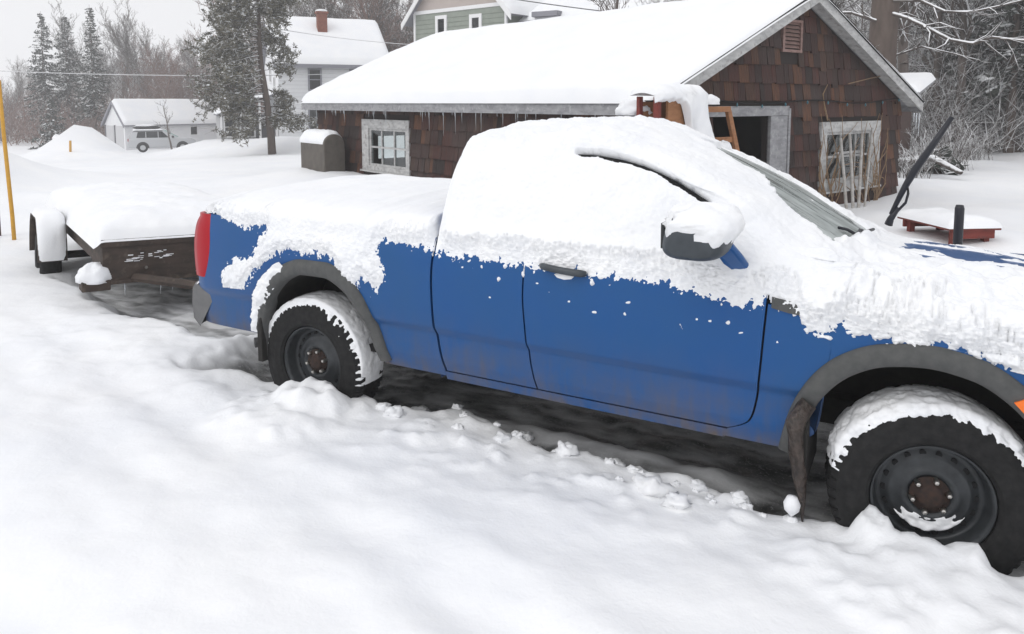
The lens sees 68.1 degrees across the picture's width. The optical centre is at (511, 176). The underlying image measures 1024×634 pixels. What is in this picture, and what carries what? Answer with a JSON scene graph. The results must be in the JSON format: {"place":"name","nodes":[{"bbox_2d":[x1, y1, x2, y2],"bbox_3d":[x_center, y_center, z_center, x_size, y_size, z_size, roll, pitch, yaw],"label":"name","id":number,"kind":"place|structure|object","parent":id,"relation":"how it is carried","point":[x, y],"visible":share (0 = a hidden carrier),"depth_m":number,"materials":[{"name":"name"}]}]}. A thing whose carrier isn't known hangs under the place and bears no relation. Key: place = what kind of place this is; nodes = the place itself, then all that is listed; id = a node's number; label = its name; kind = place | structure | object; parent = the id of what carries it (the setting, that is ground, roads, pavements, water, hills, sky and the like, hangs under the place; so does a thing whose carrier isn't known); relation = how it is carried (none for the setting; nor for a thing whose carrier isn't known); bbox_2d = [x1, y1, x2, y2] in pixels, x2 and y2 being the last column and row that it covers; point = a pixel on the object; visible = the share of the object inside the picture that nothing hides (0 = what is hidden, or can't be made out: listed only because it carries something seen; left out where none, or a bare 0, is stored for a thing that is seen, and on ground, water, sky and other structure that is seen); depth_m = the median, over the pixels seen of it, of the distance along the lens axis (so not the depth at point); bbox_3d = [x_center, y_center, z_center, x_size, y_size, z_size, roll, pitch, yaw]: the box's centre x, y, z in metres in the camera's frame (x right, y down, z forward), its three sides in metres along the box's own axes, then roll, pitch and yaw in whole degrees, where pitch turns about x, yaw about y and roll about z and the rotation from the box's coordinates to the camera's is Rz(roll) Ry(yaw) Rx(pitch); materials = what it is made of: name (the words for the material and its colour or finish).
{"place":"outdoors","nodes":[
{"label":"outdoors","id":0,"kind":"place"},
{"bbox_2d":[4,71,344,75],"bbox_3d":[-20.360,-5.820,38.468,41.087,1.322,0.036,-1,6,-7],"label":"overhead wire","id":1,"kind":"object","parent":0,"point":[154,75],"visible":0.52,"depth_m":38.61,"materials":[{"name":"grey"}]},
{"bbox_2d":[0,0,1021,106],"label":"sky","id":2,"kind":"structure","parent":0,"point":[18,18],"materials":[{"name":"white"}]},
{"bbox_2d":[0,108,1023,633],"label":"ground","id":3,"kind":"structure","parent":0,"point":[168,464],"depth_m":3.30,"materials":[{"name":"snow"}]},
{"bbox_2d":[0,80,15,239],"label":"snow stake","id":4,"kind":"object","parent":3,"relation":"on","point":[8,181],"visible":0.82,"depth_m":9.48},
{"bbox_2d":[1,82,14,119],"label":"bare tree","id":5,"kind":"object","parent":3,"relation":"on","point":[5,104],"visible":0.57,"depth_m":76.60,"materials":[{"name":"grey plant"}]},
{"bbox_2d":[3,57,29,118],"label":"bare tree","id":6,"kind":"object","parent":3,"relation":"on","point":[18,76],"visible":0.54,"depth_m":99.13,"materials":[{"name":"grey plant"}]},
{"bbox_2d":[3,70,30,128],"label":"bare tree","id":7,"kind":"object","parent":3,"relation":"on","point":[20,88],"visible":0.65,"depth_m":83.96,"materials":[{"name":"grey plant"}]},
{"bbox_2d":[17,83,38,127],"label":"bare tree","id":8,"kind":"object","parent":3,"relation":"on","point":[27,102],"visible":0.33,"depth_m":78.14,"materials":[{"name":"grey plant"}]},
{"bbox_2d":[14,13,71,138],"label":"spruce tree","id":9,"kind":"object","parent":3,"relation":"on","point":[41,78],"visible":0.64,"depth_m":74.03,"materials":[{"name":"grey plant"}]},
{"bbox_2d":[29,99,65,149],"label":"spruce tree","id":10,"kind":"object","parent":3,"relation":"on","point":[52,132],"visible":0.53,"depth_m":61.65,"materials":[{"name":"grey plant"}]},
{"bbox_2d":[34,0,98,102],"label":"bare tree","id":11,"kind":"object","parent":3,"relation":"on","point":[56,37],"visible":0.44,"depth_m":88.68,"materials":[{"name":"grey plant"}]},
{"bbox_2d":[32,17,103,136],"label":"spruce tree","id":12,"kind":"object","parent":3,"relation":"on","point":[66,82],"visible":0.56,"depth_m":75.10,"materials":[{"name":"grey plant"}]},
{"bbox_2d":[75,8,110,130],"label":"spruce tree","id":13,"kind":"object","parent":3,"relation":"on","point":[94,89],"visible":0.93,"depth_m":69.21,"materials":[{"name":"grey plant"}]},
{"bbox_2d":[98,72,115,115],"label":"bare tree","id":14,"kind":"object","parent":3,"relation":"on","point":[104,94],"visible":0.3,"depth_m":77.10,"materials":[{"name":"grey plant"}]},
{"bbox_2d":[83,24,133,100],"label":"bare tree","id":15,"kind":"object","parent":3,"relation":"on","point":[106,60],"visible":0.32,"depth_m":91.02,"materials":[{"name":"grey plant"}]},
{"bbox_2d":[101,55,133,95],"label":"bare tree","id":16,"kind":"object","parent":3,"relation":"on","point":[111,73],"visible":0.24,"depth_m":91.82,"materials":[{"name":"grey plant"}]},
{"bbox_2d":[0,82,236,145],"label":"undergrowth","id":17,"kind":"object","parent":3,"relation":"on","point":[11,126],"visible":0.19,"depth_m":69.54,"materials":[{"name":"grey plant"}]},
{"bbox_2d":[103,55,133,98],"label":"bare tree","id":18,"kind":"object","parent":3,"relation":"on","point":[118,78],"visible":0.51,"depth_m":88.15,"materials":[{"name":"grey plant"}]},
{"bbox_2d":[100,0,143,92],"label":"bare tree","id":19,"kind":"object","parent":3,"relation":"on","point":[126,36],"visible":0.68,"depth_m":88.67,"materials":[{"name":"grey plant"}]},
{"bbox_2d":[29,181,223,292],"bbox_3d":[-3.538,0.684,7.793,2.210,1.008,4.750,-1,5,-37],"label":"utility trailer","id":20,"kind":"object","parent":3,"relation":"on","point":[124,233],"visible":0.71,"depth_m":6.87,"materials":[{"name":"metal"}]},
{"bbox_2d":[95,3,161,88],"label":"bare tree","id":21,"kind":"object","parent":3,"relation":"on","point":[116,41],"visible":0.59,"depth_m":88.56,"materials":[{"name":"grey plant"}]},
{"bbox_2d":[114,56,157,98],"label":"bare tree","id":22,"kind":"object","parent":3,"relation":"on","point":[128,86],"visible":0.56,"depth_m":71.11,"materials":[{"name":"grey plant"}]},
{"bbox_2d":[111,46,172,98],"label":"bare tree","id":23,"kind":"object","parent":3,"relation":"on","point":[135,73],"visible":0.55,"depth_m":77.79,"materials":[{"name":"grey plant"}]},
{"bbox_2d":[129,41,165,98],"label":"bare tree","id":24,"kind":"object","parent":3,"relation":"on","point":[144,65],"visible":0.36,"depth_m":78.99,"materials":[{"name":"grey plant"}]},
{"bbox_2d":[133,39,168,85],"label":"bare tree","id":25,"kind":"object","parent":3,"relation":"on","point":[146,59],"visible":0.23,"depth_m":83.14,"materials":[{"name":"grey plant"}]},
{"bbox_2d":[101,99,216,149],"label":"white garage","id":26,"kind":"structure","parent":3,"relation":"on","point":[122,118],"depth_m":62.37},
{"bbox_2d":[104,125,113,141],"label":"garage door","id":27,"kind":"structure","parent":26,"relation":"in","point":[109,130],"depth_m":61.70,"materials":[{"name":"grey"}]},
{"bbox_2d":[114,125,123,148],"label":"garage door","id":28,"kind":"structure","parent":26,"relation":"in","point":[118,130],"depth_m":60.54,"materials":[{"name":"grey"}]},
{"bbox_2d":[134,43,184,97],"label":"bare tree","id":29,"kind":"object","parent":3,"relation":"on","point":[151,63],"visible":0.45,"depth_m":75.59,"materials":[{"name":"grey plant"}]},
{"bbox_2d":[127,124,195,151],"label":"suv","id":30,"kind":"object","parent":3,"relation":"on","point":[143,137],"visible":0.91,"depth_m":56.10,"materials":[{"name":"silver metal"}]},
{"bbox_2d":[130,39,194,98],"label":"bare tree","id":31,"kind":"object","parent":3,"relation":"on","point":[168,82],"visible":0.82,"depth_m":69.57,"materials":[{"name":"grey plant"}]},
{"bbox_2d":[147,41,178,95],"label":"bare tree","id":32,"kind":"object","parent":3,"relation":"on","point":[161,59],"visible":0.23,"depth_m":83.65,"materials":[{"name":"grey plant"}]},
{"bbox_2d":[130,21,196,98],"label":"bare tree","id":33,"kind":"object","parent":3,"relation":"on","point":[146,41],"visible":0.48,"depth_m":83.98,"materials":[{"name":"grey plant"}]},
{"bbox_2d":[154,98,172,148],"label":"bare tree","id":34,"kind":"object","parent":3,"relation":"on","point":[168,131],"visible":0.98,"depth_m":54.81,"materials":[{"name":"grey plant"}]},
{"bbox_2d":[144,53,185,98],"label":"bare tree","id":35,"kind":"object","parent":3,"relation":"on","point":[150,76],"visible":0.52,"depth_m":72.83,"materials":[{"name":"grey plant"}]},
{"bbox_2d":[155,61,184,98],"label":"bare tree","id":36,"kind":"object","parent":3,"relation":"on","point":[174,82],"visible":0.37,"depth_m":71.90,"materials":[{"name":"grey plant"}]},
{"bbox_2d":[153,54,191,98],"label":"bare tree","id":37,"kind":"object","parent":3,"relation":"on","point":[170,72],"visible":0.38,"depth_m":75.87,"materials":[{"name":"grey plant"}]},
{"bbox_2d":[157,52,189,98],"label":"bare tree","id":38,"kind":"object","parent":3,"relation":"on","point":[178,72],"visible":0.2,"depth_m":81.55,"materials":[{"name":"grey plant"}]},
{"bbox_2d":[170,34,199,98],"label":"bare tree","id":39,"kind":"object","parent":3,"relation":"on","point":[187,55],"visible":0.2,"depth_m":92.60,"materials":[{"name":"grey plant"}]},
{"bbox_2d":[173,34,206,97],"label":"bare tree","id":40,"kind":"object","parent":3,"relation":"on","point":[181,52],"visible":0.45,"depth_m":80.64,"materials":[{"name":"grey plant"}]},
{"bbox_2d":[177,45,211,98],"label":"bare tree","id":41,"kind":"object","parent":3,"relation":"on","point":[192,66],"visible":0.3,"depth_m":77.06,"materials":[{"name":"grey plant"}]},
{"bbox_2d":[174,52,215,98],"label":"bare tree","id":42,"kind":"object","parent":3,"relation":"on","point":[194,81],"visible":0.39,"depth_m":71.38,"materials":[{"name":"grey plant"}]},
{"bbox_2d":[186,1,258,104],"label":"bare tree","id":43,"kind":"object","parent":3,"relation":"on","point":[207,40],"visible":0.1,"depth_m":68.90,"materials":[{"name":"grey plant"}]},
{"bbox_2d":[181,0,317,154],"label":"pine tree","id":44,"kind":"object","parent":3,"relation":"on","point":[230,30],"visible":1,"depth_m":36.98,"materials":[{"name":"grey plant"}]},
{"bbox_2d":[168,12,413,133],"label":"woods","id":45,"kind":"object","parent":3,"relation":"on","point":[259,81],"depth_m":59.55,"materials":[{"name":"grey plant"}]},
{"bbox_2d":[255,0,337,29],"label":"bare tree","id":46,"kind":"object","parent":3,"relation":"on","point":[304,7],"visible":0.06,"depth_m":69.27,"materials":[{"name":"grey plant"}]},
{"bbox_2d":[213,9,388,139],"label":"white house","id":47,"kind":"structure","parent":3,"relation":"on","point":[332,57],"depth_m":46.44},
{"bbox_2d":[223,116,237,137],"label":"window","id":48,"kind":"structure","parent":47,"relation":"in","point":[225,124],"depth_m":45.83,"materials":[{"name":"white"}]},
{"bbox_2d":[308,110,318,128],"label":"window","id":49,"kind":"structure","parent":47,"relation":"in","point":[312,113],"depth_m":45.68,"materials":[{"name":"grey"}]},
{"bbox_2d":[308,68,321,90],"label":"window","id":50,"kind":"structure","parent":47,"relation":"in","point":[314,81],"depth_m":45.52,"materials":[{"name":"grey"}]},
{"bbox_2d":[284,0,356,17],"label":"bare tree","id":51,"kind":"object","parent":3,"relation":"on","point":[318,3],"visible":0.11,"depth_m":60.28,"materials":[{"name":"grey plant"}]},
{"bbox_2d":[299,129,344,171],"bbox_3d":[-3.949,-0.308,15.774,0.512,1.375,1.200,-4,7,-38],"label":"storage tank","id":52,"kind":"object","parent":3,"relation":"on","point":[322,150],"visible":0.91,"depth_m":15.36,"materials":[{"name":"paint"}]},
{"bbox_2d":[298,0,381,29],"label":"bare tree","id":53,"kind":"object","parent":3,"relation":"on","point":[341,14],"visible":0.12,"depth_m":59.65,"materials":[{"name":"grey plant"}]},
{"bbox_2d":[325,0,413,49],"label":"bare tree","id":54,"kind":"object","parent":3,"relation":"on","point":[384,27],"visible":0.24,"depth_m":59.70,"materials":[{"name":"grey plant"}]},
{"bbox_2d":[349,0,411,48],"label":"bare tree","id":55,"kind":"object","parent":3,"relation":"on","point":[367,14],"visible":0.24,"depth_m":58.28,"materials":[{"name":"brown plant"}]},
{"bbox_2d":[349,0,412,49],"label":"bare tree","id":56,"kind":"object","parent":3,"relation":"on","point":[387,2],"visible":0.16,"depth_m":61.60,"materials":[{"name":"grey plant"}]},
{"bbox_2d":[356,0,409,48],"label":"bare tree","id":57,"kind":"object","parent":3,"relation":"on","point":[379,11],"visible":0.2,"depth_m":60.17,"materials":[{"name":"grey plant"}]},
{"bbox_2d":[371,0,413,51],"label":"bare tree","id":58,"kind":"object","parent":3,"relation":"on","point":[410,39],"visible":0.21,"depth_m":60.64,"materials":[{"name":"grey plant"}]},
{"bbox_2d":[401,0,544,41],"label":"green house","id":59,"kind":"structure","parent":3,"relation":"on","point":[424,18],"depth_m":35.93,"materials":[{"name":"green"}]},
{"bbox_2d":[246,23,407,44],"bbox_3d":[-7.310,-7.161,37.893,13.263,1.336,0.033,0,6,-1],"label":"overhead wire","id":60,"kind":"object","parent":59,"relation":"attached to","point":[341,38],"visible":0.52,"depth_m":37.88,"materials":[{"name":"grey"}]},
{"bbox_2d":[435,15,446,32],"bbox_3d":[-3.440,-7.303,36.775,0.790,1.060,0.070,5,7,41],"label":"window","id":61,"kind":"structure","parent":59,"relation":"in","point":[440,21],"depth_m":36.78,"materials":[{"name":"white"}]},
{"bbox_2d":[469,13,481,27],"bbox_3d":[-1.699,-7.107,35.280,0.790,0.960,0.070,5,7,41],"label":"window","id":62,"kind":"structure","parent":59,"relation":"in","point":[475,20],"depth_m":35.28,"materials":[{"name":"white"}]},
{"bbox_2d":[375,402,798,522],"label":"snow clods","id":63,"kind":"object","parent":3,"relation":"on","point":[654,486],"visible":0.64,"depth_m":3.42,"materials":[{"name":"snow"}]},
{"bbox_2d":[519,0,680,21],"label":"house wing","id":64,"kind":"structure","parent":3,"relation":"on","point":[542,11],"depth_m":33.48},
{"bbox_2d":[192,115,1023,574],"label":"pickup truck","id":65,"kind":"object","parent":3,"relation":"on","point":[662,271],"visible":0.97,"depth_m":3.51,"materials":[{"name":"blue paint"}]},
{"bbox_2d":[301,0,924,203],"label":"garage","id":66,"kind":"structure","parent":3,"relation":"on","point":[439,100],"depth_m":11.87,"materials":[{"name":"brown"}]},
{"bbox_2d":[360,119,410,175],"bbox_3d":[-2.410,-0.576,14.456,0.135,1.035,1.890,-4,7,-38],"label":"window","id":67,"kind":"structure","parent":66,"relation":"in","point":[368,125],"depth_m":14.53,"materials":[{"name":"white paint"}]},
{"bbox_2d":[720,98,899,107],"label":"string lights","id":68,"kind":"object","parent":66,"relation":"attached to","point":[761,104],"visible":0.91,"depth_m":11.30,"materials":[{"name":"black"}]},
{"bbox_2d":[817,120,880,194],"bbox_3d":[5.500,-0.343,12.339,1.980,1.125,0.135,-4,7,-38],"label":"window","id":69,"kind":"structure","parent":66,"relation":"in","point":[848,126],"depth_m":12.29,"materials":[{"name":"white paint"}]},
{"bbox_2d":[822,76,880,120],"bbox_3d":[5.601,-1.309,12.263,2.160,0.764,0.032,-4,7,-38],"label":"dry vine","id":70,"kind":"object","parent":66,"relation":"attached to","point":[848,83],"visible":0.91,"depth_m":11.69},
{"bbox_2d":[818,113,887,202],"bbox_3d":[5.576,-0.171,12.331,2.166,1.728,0.052,-4,7,-38],"label":"dry vine","id":71,"kind":"object","parent":66,"relation":"attached to","point":[876,195],"visible":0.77,"depth_m":12.36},
{"bbox_2d":[588,0,667,10],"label":"bare tree","id":72,"kind":"object","parent":3,"relation":"on","point":[616,4],"visible":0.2,"depth_m":22.78,"materials":[{"name":"grey plant"}]},
{"bbox_2d":[615,99,652,116],"bbox_3d":[1.439,0.011,8.982,0.446,1.865,0.464,3,6,29],"label":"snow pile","id":73,"kind":"object","parent":3,"relation":"on","point":[626,108],"visible":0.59,"depth_m":8.75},
{"bbox_2d":[630,83,714,138],"bbox_3d":[1.935,-0.119,8.860,1.100,1.949,0.515,-4,7,-38],"label":"shelf unit","id":74,"kind":"object","parent":3,"relation":"on","point":[685,104],"visible":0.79,"depth_m":8.62,"materials":[{"name":"brown wood"}]},
{"bbox_2d":[708,94,739,150],"bbox_3d":[2.680,-0.107,9.430,1.060,1.833,0.308,-4,7,-38],"label":"wooden frame","id":75,"kind":"object","parent":3,"relation":"on","point":[727,110],"visible":0.25,"depth_m":9.41,"materials":[{"name":"brown wood"}]},
{"bbox_2d":[839,138,847,208],"bbox_3d":[5.182,0.266,11.798,0.064,1.722,0.522,0,6,3],"label":"leaning pole","id":76,"kind":"object","parent":3,"relation":"on","point":[843,176],"visible":0.57,"depth_m":11.84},
{"bbox_2d":[832,0,869,22],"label":"woodland tree","id":77,"kind":"object","parent":3,"relation":"on","point":[841,4],"visible":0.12,"depth_m":28.06,"materials":[{"name":"grey plant"}]},
{"bbox_2d":[848,134,854,207],"bbox_3d":[5.337,0.125,11.905,0.068,1.586,0.644,1,6,15],"label":"leaning pole","id":78,"kind":"object","parent":3,"relation":"on","point":[851,173],"visible":0.57,"depth_m":11.94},
{"bbox_2d":[857,133,863,207],"bbox_3d":[5.524,0.141,12.052,0.070,1.652,0.923,3,6,27],"label":"leaning pole","id":79,"kind":"object","parent":3,"relation":"on","point":[860,173],"visible":0.57,"depth_m":12.12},
{"bbox_2d":[863,128,872,206],"bbox_3d":[5.707,0.106,12.197,0.054,1.766,1.101,3,7,32],"label":"leaning pole","id":80,"kind":"object","parent":3,"relation":"on","point":[867,179],"visible":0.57,"depth_m":12.30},
{"bbox_2d":[836,0,917,129],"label":"woodland tree","id":81,"kind":"object","parent":3,"relation":"on","point":[854,22],"visible":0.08,"depth_m":31.60,"materials":[{"name":"grey plant"}]},
{"bbox_2d":[840,0,918,58],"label":"woodland tree","id":82,"kind":"object","parent":3,"relation":"on","point":[862,23],"visible":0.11,"depth_m":25.38,"materials":[{"name":"grey plant"}]},
{"bbox_2d":[850,3,926,70],"bbox_3d":[11.944,-3.776,24.198,2.829,6.238,2.791,-1,6,-12],"label":"woodland tree","id":83,"kind":"object","parent":3,"relation":"on","point":[863,32],"visible":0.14,"depth_m":23.86,"materials":[{"name":"grey plant"}]},
{"bbox_2d":[848,3,948,72],"bbox_3d":[16.474,-6.247,32.229,4.396,9.787,4.666,-1,6,-10],"label":"woodland tree","id":84,"kind":"object","parent":3,"relation":"on","point":[909,55],"visible":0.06,"depth_m":31.58,"materials":[{"name":"grey plant"}]},
{"bbox_2d":[849,0,963,72],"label":"woodland tree","id":85,"kind":"object","parent":3,"relation":"on","point":[903,28],"visible":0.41,"depth_m":21.92,"materials":[{"name":"brown plant"}]},
{"bbox_2d":[898,72,935,167],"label":"wood shed","id":86,"kind":"structure","parent":3,"relation":"on","point":[919,82],"depth_m":18.34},
{"bbox_2d":[857,0,980,139],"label":"woodland tree","id":87,"kind":"object","parent":3,"relation":"on","point":[925,59],"visible":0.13,"depth_m":27.25,"materials":[{"name":"grey plant"}]},
{"bbox_2d":[897,136,952,178],"bbox_3d":[8.327,-0.440,15.929,1.692,0.978,1.635,3,6,29],"label":"shrub","id":88,"kind":"object","parent":3,"relation":"on","point":[906,172],"visible":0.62,"depth_m":15.94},
{"bbox_2d":[898,155,962,174],"bbox_3d":[8.982,-0.311,16.303,0.254,0.349,2.324,0,6,-4],"label":"fallen branch","id":89,"kind":"object","parent":3,"relation":"on","point":[947,165],"visible":0.57,"depth_m":15.83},
{"bbox_2d":[859,0,1003,135],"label":"woodland tree","id":90,"kind":"object","parent":3,"relation":"on","point":[933,35],"visible":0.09,"depth_m":26.88,"materials":[{"name":"grey plant"}]},
{"bbox_2d":[868,1,995,143],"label":"woodland tree","id":91,"kind":"object","parent":3,"relation":"on","point":[933,53],"visible":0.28,"depth_m":25.16,"materials":[{"name":"grey plant"}]},
{"bbox_2d":[898,129,965,175],"bbox_3d":[8.978,-0.631,17.195,2.245,1.101,1.505,3,6,29],"label":"shrub","id":92,"kind":"object","parent":3,"relation":"on","point":[926,167],"visible":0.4,"depth_m":16.96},
{"bbox_2d":[897,0,966,96],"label":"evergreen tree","id":93,"kind":"object","parent":3,"relation":"on","point":[929,52],"visible":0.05,"depth_m":32.52,"materials":[{"name":"grey plant"}]},
{"bbox_2d":[841,0,1023,155],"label":"snowy thicket","id":94,"kind":"object","parent":3,"relation":"on","point":[987,119],"visible":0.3,"depth_m":23.54,"materials":[{"name":"plant"}]},
{"bbox_2d":[842,0,1023,68],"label":"tree","id":95,"kind":"object","parent":3,"relation":"on","point":[885,16],"visible":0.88,"depth_m":19.86,"materials":[{"name":"brown plant"}]},
{"bbox_2d":[898,144,967,175],"bbox_3d":[9.654,-0.153,16.999,1.864,1.154,1.670,0,6,1],"label":"brush pile","id":96,"kind":"object","parent":3,"relation":"on","point":[950,172],"visible":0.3,"depth_m":16.91,"materials":[{"name":"grey plant"}]},
{"bbox_2d":[897,207,1002,243],"bbox_3d":[4.795,0.685,8.374,0.620,0.642,0.940,-1,6,-6],"label":"picnic table","id":97,"kind":"object","parent":3,"relation":"on","point":[982,228],"visible":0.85,"depth_m":8.01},
{"bbox_2d":[900,109,999,170],"bbox_3d":[10.497,-0.954,18.426,2.629,1.674,1.976,-4,7,-36],"label":"shrub","id":98,"kind":"object","parent":3,"relation":"on","point":[954,147],"visible":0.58,"depth_m":18.44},
{"bbox_2d":[953,205,964,244],"bbox_3d":[3.453,0.756,5.895,0.066,1.085,0.068,3,6,29],"label":"post","id":99,"kind":"object","parent":3,"relation":"on","point":[959,211],"visible":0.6,"depth_m":5.83,"materials":[{"name":"black"}]},
{"bbox_2d":[916,0,1022,150],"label":"woodland tree","id":100,"kind":"object","parent":3,"relation":"on","point":[964,21],"visible":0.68,"depth_m":24.07,"materials":[{"name":"grey plant"}]},
{"bbox_2d":[924,0,1023,147],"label":"evergreen tree","id":101,"kind":"object","parent":3,"relation":"on","point":[950,72],"visible":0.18,"depth_m":26.49,"materials":[{"name":"grey plant"}]},
{"bbox_2d":[937,115,1015,160],"bbox_3d":[13.408,-1.147,21.919,2.229,1.366,2.054,3,6,29],"label":"shrub","id":102,"kind":"object","parent":3,"relation":"on","point":[980,153],"visible":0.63,"depth_m":21.88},
{"bbox_2d":[933,0,1023,151],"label":"woodland tree","id":103,"kind":"object","parent":3,"relation":"on","point":[995,42],"visible":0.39,"depth_m":24.56,"materials":[{"name":"grey plant"}]},
{"bbox_2d":[947,0,1023,152],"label":"evergreen tree","id":104,"kind":"object","parent":3,"relation":"on","point":[1015,12],"visible":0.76,"depth_m":23.70,"materials":[{"name":"grey plant"}]},
{"bbox_2d":[520,0,927,33],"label":"overhead wire","id":105,"kind":"object","parent":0,"point":[598,10],"visible":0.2,"depth_m":27.66,"materials":[{"name":"grey"}]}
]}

